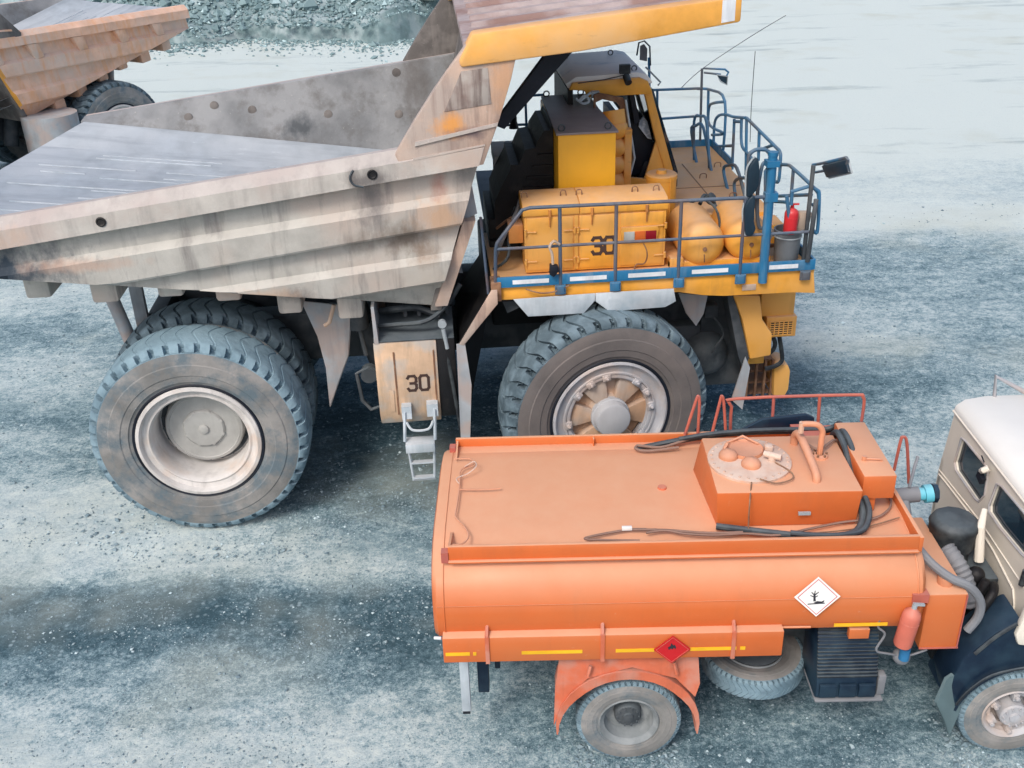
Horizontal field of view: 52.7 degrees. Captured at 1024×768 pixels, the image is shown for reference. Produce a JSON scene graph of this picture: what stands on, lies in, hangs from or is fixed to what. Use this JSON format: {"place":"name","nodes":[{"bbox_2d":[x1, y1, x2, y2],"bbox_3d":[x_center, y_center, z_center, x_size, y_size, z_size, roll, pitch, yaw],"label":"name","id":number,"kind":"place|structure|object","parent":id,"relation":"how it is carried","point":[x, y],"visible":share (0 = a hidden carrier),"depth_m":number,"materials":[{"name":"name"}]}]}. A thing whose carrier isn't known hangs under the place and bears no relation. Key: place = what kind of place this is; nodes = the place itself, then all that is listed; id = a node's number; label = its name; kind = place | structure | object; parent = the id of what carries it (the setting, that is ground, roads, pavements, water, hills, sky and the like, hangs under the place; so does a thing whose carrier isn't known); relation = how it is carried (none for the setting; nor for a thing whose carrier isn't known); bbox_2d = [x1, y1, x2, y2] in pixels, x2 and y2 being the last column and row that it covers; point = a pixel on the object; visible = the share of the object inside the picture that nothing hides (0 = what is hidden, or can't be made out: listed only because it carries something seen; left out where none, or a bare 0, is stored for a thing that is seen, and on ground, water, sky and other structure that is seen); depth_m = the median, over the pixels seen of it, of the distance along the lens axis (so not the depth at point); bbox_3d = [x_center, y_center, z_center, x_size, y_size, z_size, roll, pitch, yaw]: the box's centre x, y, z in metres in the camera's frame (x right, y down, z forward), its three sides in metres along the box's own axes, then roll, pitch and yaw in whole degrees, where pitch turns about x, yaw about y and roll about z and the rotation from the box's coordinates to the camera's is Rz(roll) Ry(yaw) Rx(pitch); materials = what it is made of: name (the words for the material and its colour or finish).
{"place":"outdoors","nodes":[
{"label":"outdoors","id":0,"kind":"place"},
{"bbox_2d":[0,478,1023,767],"bbox_3d":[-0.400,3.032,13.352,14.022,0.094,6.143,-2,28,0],"label":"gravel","id":1,"kind":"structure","parent":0,"point":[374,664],"depth_m":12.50,"materials":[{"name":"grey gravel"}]},
{"bbox_2d":[0,0,1023,767],"bbox_3d":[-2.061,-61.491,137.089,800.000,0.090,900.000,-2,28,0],"label":"ground","id":2,"kind":"structure","parent":0,"point":[908,108],"depth_m":16.92,"materials":[{"name":"grey gravel"}]},
{"bbox_2d":[0,0,189,162],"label":"dump truck","id":3,"kind":"object","parent":2,"relation":"on","point":[61,61],"visible":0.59,"depth_m":29.53,"materials":[{"name":"metal"}]},
{"bbox_2d":[0,0,438,44],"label":"rubble heap","id":4,"kind":"object","parent":2,"relation":"on","point":[382,21],"visible":0.38,"depth_m":54.74,"materials":[{"name":"stone"}]},
{"bbox_2d":[149,35,415,70],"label":"rubble spill","id":5,"kind":"object","parent":2,"relation":"on","point":[276,40],"visible":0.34,"depth_m":53.31,"materials":[{"name":"gravel"}]},
{"bbox_2d":[0,0,852,526],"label":"dump truck","id":6,"kind":"object","parent":2,"relation":"on","point":[624,272],"visible":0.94,"depth_m":14.52,"materials":[{"name":"yellow metal"}]},
{"bbox_2d":[773,224,802,260],"bbox_3d":[3.866,-1.948,14.539,0.402,0.500,0.403,-2,28,0],"label":"bucket","id":7,"kind":"object","parent":6,"relation":"on","point":[786,247],"visible":0.72,"depth_m":14.41,"materials":[{"name":"metal"}]},
{"bbox_2d":[783,203,798,234],"bbox_3d":[3.843,-2.282,14.228,0.194,0.420,0.194,-2,28,0],"label":"fire extinguisher","id":8,"kind":"object","parent":7,"relation":"in","point":[790,223],"visible":0.91,"depth_m":14.17,"materials":[{"name":"red metal"}]},
{"bbox_2d":[431,374,1023,757],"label":"tanker truck","id":9,"kind":"object","parent":2,"relation":"on","point":[626,634],"visible":0.98,"depth_m":10.49,"materials":[{"name":"metal"}]},
{"bbox_2d":[634,440,688,452],"bbox_3d":[1.759,0.677,11.700,0.760,0.113,0.171,-3,28,-3],"label":"fuel hose","id":10,"kind":"object","parent":9,"relation":"on","point":[659,448],"visible":1,"depth_m":11.68,"materials":[{"name":"rubber"}]},
{"bbox_2d":[583,528,742,540],"bbox_3d":[1.491,1.475,10.242,1.573,0.055,0.218,-2,28,0],"label":"cable","id":11,"kind":"object","parent":9,"relation":"on","point":[589,538],"visible":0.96,"depth_m":10.23,"materials":[{"name":"black rubber"}]},
{"bbox_2d":[622,526,631,530],"bbox_3d":[1.147,1.438,10.313,0.100,0.036,0.040,-2,28,0],"label":"hose clip","id":12,"kind":"object","parent":11,"relation":"attached to","point":[626,528],"visible":1,"depth_m":10.30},
{"bbox_2d":[637,429,865,536],"bbox_3d":[2.565,0.926,10.880,2.320,0.604,1.988,-2,28,0],"label":"fuel hose","id":13,"kind":"object","parent":9,"relation":"on","point":[837,433],"visible":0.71,"depth_m":10.37,"materials":[{"name":"black rubber"}]},
{"bbox_2d":[679,421,871,536],"bbox_3d":[2.808,0.858,10.809,1.814,0.489,1.968,-2,28,0],"label":"fuel hose","id":14,"kind":"object","parent":13,"relation":"on","point":[865,499],"visible":0.73,"depth_m":11.55,"materials":[{"name":"black rubber"}]},
{"bbox_2d":[646,439,891,536],"bbox_3d":[2.627,1.118,10.373,2.644,0.478,0.946,-11,29,-17],"label":"cable","id":15,"kind":"object","parent":9,"relation":"on","point":[775,535],"visible":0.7,"depth_m":10.24,"materials":[{"name":"black rubber"}]},
{"bbox_2d":[893,602,924,649],"bbox_3d":[3.868,2.342,10.075,0.184,0.510,0.184,4,26,-3],"label":"fire extinguisher","id":16,"kind":"object","parent":9,"relation":"attached to","point":[907,628],"visible":1,"depth_m":10.02,"materials":[{"name":"metal"}]},
{"bbox_2d":[922,547,985,633],"bbox_3d":[4.237,1.905,10.577,0.430,0.875,1.237,-14,30,-22],"label":"suction hose","id":17,"kind":"object","parent":9,"relation":"hanging from","point":[973,590],"visible":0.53,"depth_m":10.17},
{"bbox_2d":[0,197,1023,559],"bbox_3d":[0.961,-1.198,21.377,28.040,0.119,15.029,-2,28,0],"label":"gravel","id":18,"kind":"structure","parent":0,"point":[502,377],"depth_m":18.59,"materials":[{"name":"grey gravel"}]}
]}

